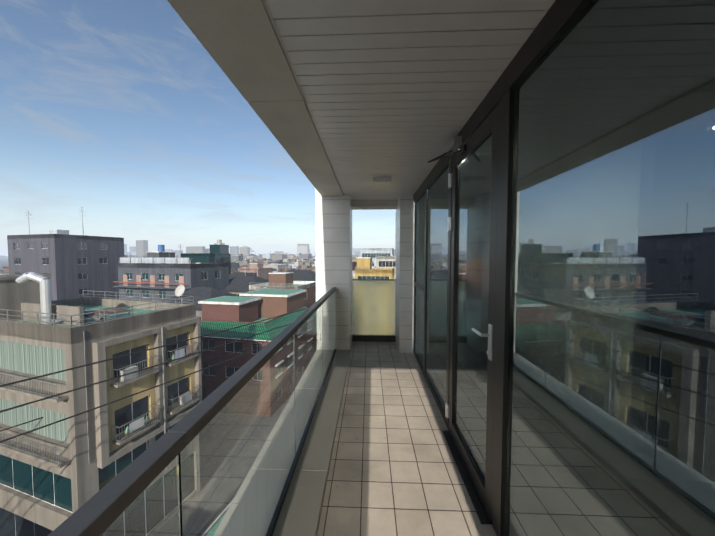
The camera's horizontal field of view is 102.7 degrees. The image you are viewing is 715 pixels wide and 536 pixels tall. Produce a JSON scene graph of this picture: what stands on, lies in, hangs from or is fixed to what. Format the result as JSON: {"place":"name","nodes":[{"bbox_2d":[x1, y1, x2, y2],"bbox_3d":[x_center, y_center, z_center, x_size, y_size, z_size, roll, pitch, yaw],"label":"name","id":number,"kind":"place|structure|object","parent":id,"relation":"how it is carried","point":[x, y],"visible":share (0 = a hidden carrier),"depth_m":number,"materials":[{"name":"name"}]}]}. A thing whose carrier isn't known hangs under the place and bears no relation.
{"place":"outdoors","nodes":[
{"label":"outdoors","id":0,"kind":"place"},
{"bbox_2d":[0,256,8,268],"bbox_3d":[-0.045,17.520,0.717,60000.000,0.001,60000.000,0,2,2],"label":"ground","id":1,"kind":"structure","parent":0,"point":[4,262],"depth_m":773.80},
{"bbox_2d":[0,272,201,535],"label":"building","id":2,"kind":"structure","parent":1,"relation":"on","point":[54,476],"depth_m":15.58,"materials":[{"name":"grey paint"}]},
{"bbox_2d":[0,240,394,257],"bbox_3d":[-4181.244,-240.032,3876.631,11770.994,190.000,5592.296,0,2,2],"label":"city","id":3,"kind":"object","parent":1,"relation":"on","point":[140,248],"visible":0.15,"depth_m":1095.27,"materials":[{"name":"grey paint"}]},
{"bbox_2d":[0,201,414,340],"bbox_3d":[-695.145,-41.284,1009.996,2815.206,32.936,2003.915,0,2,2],"label":"city","id":4,"kind":"object","parent":1,"relation":"on","point":[74,266],"visible":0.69,"depth_m":55.28,"materials":[{"name":"grey paint"}]},
{"bbox_2d":[0,0,395,255],"label":"sky","id":5,"kind":"structure","parent":0,"point":[115,110],"materials":[{"name":"blue"}]},
{"bbox_2d":[198,288,308,400],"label":"building","id":6,"kind":"structure","parent":0,"point":[221,313],"depth_m":33.03,"materials":[{"name":"brown brick"}]},
{"bbox_2d":[167,0,342,195],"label":"ceiling beam","id":7,"kind":"structure","parent":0,"point":[239,41],"depth_m":1.41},
{"bbox_2d":[231,268,315,273],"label":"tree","id":8,"kind":"object","parent":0,"point":[278,270],"depth_m":109.87,"materials":[{"name":"green plant"}]},
{"bbox_2d":[350,194,399,199],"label":"beam","id":9,"kind":"structure","parent":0,"point":[377,197],"depth_m":4.57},
{"bbox_3d":[2.639,1.664,1.874,6.780,0.446,6.390,0,2,2],"label":"balcony slab","id":10,"kind":"object","parent":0,"visible":0},
{"bbox_2d":[273,350,350,535],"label":"curb","id":11,"kind":"structure","parent":10,"relation":"on","point":[300,513],"depth_m":2.01,"materials":[{"name":"concrete"}]},
{"bbox_2d":[101,292,335,535],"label":"glass railing","id":12,"kind":"object","parent":11,"relation":"on","point":[227,471],"visible":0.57,"depth_m":1.22,"materials":[{"name":"clear glass"}]},
{"bbox_2d":[48,287,336,535],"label":"handrail","id":13,"kind":"object","parent":12,"relation":"on","point":[101,511],"visible":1,"depth_m":0.70,"materials":[{"name":"black metal"}]},
{"bbox_2d":[269,349,336,535],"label":"channel","id":14,"kind":"object","parent":11,"relation":"on","point":[285,493],"visible":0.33,"depth_m":1.99,"materials":[{"name":"black metal"}]},
{"bbox_2d":[315,188,351,349],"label":"pillar","id":15,"kind":"structure","parent":10,"relation":"on","point":[333,232],"depth_m":4.42,"materials":[{"name":"tile"}]},
{"bbox_2d":[317,341,496,535],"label":"balcony floor","id":16,"kind":"structure","parent":10,"relation":"on","point":[393,470],"depth_m":2.10,"materials":[{"name":"tile"}]},
{"bbox_2d":[352,279,395,341],"bbox_3d":[0.290,0.750,5.069,0.770,1.105,0.060,0,2,2],"label":"panel frame","id":17,"kind":"object","parent":16,"relation":"on","point":[376,338],"visible":0.93,"depth_m":5.06,"materials":[{"name":"black metal"}]},
{"bbox_2d":[352,280,395,334],"bbox_3d":[0.290,0.705,5.067,0.770,0.975,0.012,0,2,2],"label":"balcony panel","id":18,"kind":"object","parent":17,"relation":"in","point":[373,307],"visible":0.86,"depth_m":5.06,"materials":[{"name":"yellow glass"}]},
{"bbox_2d":[396,194,412,352],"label":"pillar","id":19,"kind":"structure","parent":16,"relation":"on","point":[404,252],"depth_m":4.42,"materials":[{"name":"tile"}]},
{"bbox_2d":[442,431,491,523],"bbox_3d":[0.750,1.424,2.039,0.070,0.012,0.850,0,2,2],"label":"door threshold","id":20,"kind":"object","parent":16,"relation":"on","point":[476,501],"depth_m":1.90,"materials":[{"name":"brown metal"}]},
{"bbox_2d":[413,0,590,535],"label":"wall frames","id":21,"kind":"structure","parent":16,"relation":"on","point":[493,113],"depth_m":1.53,"materials":[{"name":"black metal"}]},
{"bbox_2d":[428,144,466,162],"bbox_3d":[0.703,-0.878,2.214,0.074,0.077,0.419,-1,3,-24],"label":"door closer","id":22,"kind":"object","parent":21,"relation":"attached to","point":[462,150],"visible":1,"depth_m":2.16,"materials":[{"name":"black metal"}]},
{"bbox_2d":[445,136,492,417],"bbox_3d":[0.734,0.168,2.014,0.067,2.265,0.871,0,2,2],"label":"door hardware","id":23,"kind":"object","parent":21,"relation":"attached to","point":[454,143],"depth_m":2.11,"materials":[{"name":"silver metal"}]},
{"bbox_2d":[415,0,714,535],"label":"glass panes","id":24,"kind":"structure","parent":21,"relation":"in","point":[611,402],"depth_m":0.87,"materials":[{"name":"clear glass"}]},
{"bbox_3d":[2.697,-1.323,1.697,6.660,0.570,6.490,0,2,2],"label":"ceiling","id":25,"kind":"object","parent":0,"visible":0},
{"bbox_2d":[351,200,397,209],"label":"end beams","id":26,"kind":"structure","parent":25,"relation":"attached to","point":[371,204],"depth_m":4.76,"materials":[{"name":"beige stone"}]},
{"bbox_2d":[263,0,555,194],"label":"soffit slats","id":27,"kind":"object","parent":25,"relation":"attached to","point":[396,91],"visible":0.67,"depth_m":1.44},
{"bbox_2d":[373,177,390,183],"bbox_3d":[0.295,-1.056,3.466,0.220,0.052,0.130,0,2,2],"label":"ceiling light","id":28,"kind":"object","parent":27,"relation":"attached to","point":[381,180],"visible":1,"depth_m":3.40,"materials":[{"name":"white plastic"}]},
{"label":"street","id":29,"kind":"structure","parent":0,"visible":0},
{"bbox_2d":[0,307,309,442],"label":"wires","id":30,"kind":"object","parent":29,"relation":"on","point":[4,410],"visible":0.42,"depth_m":12.84,"materials":[{"name":"black"}]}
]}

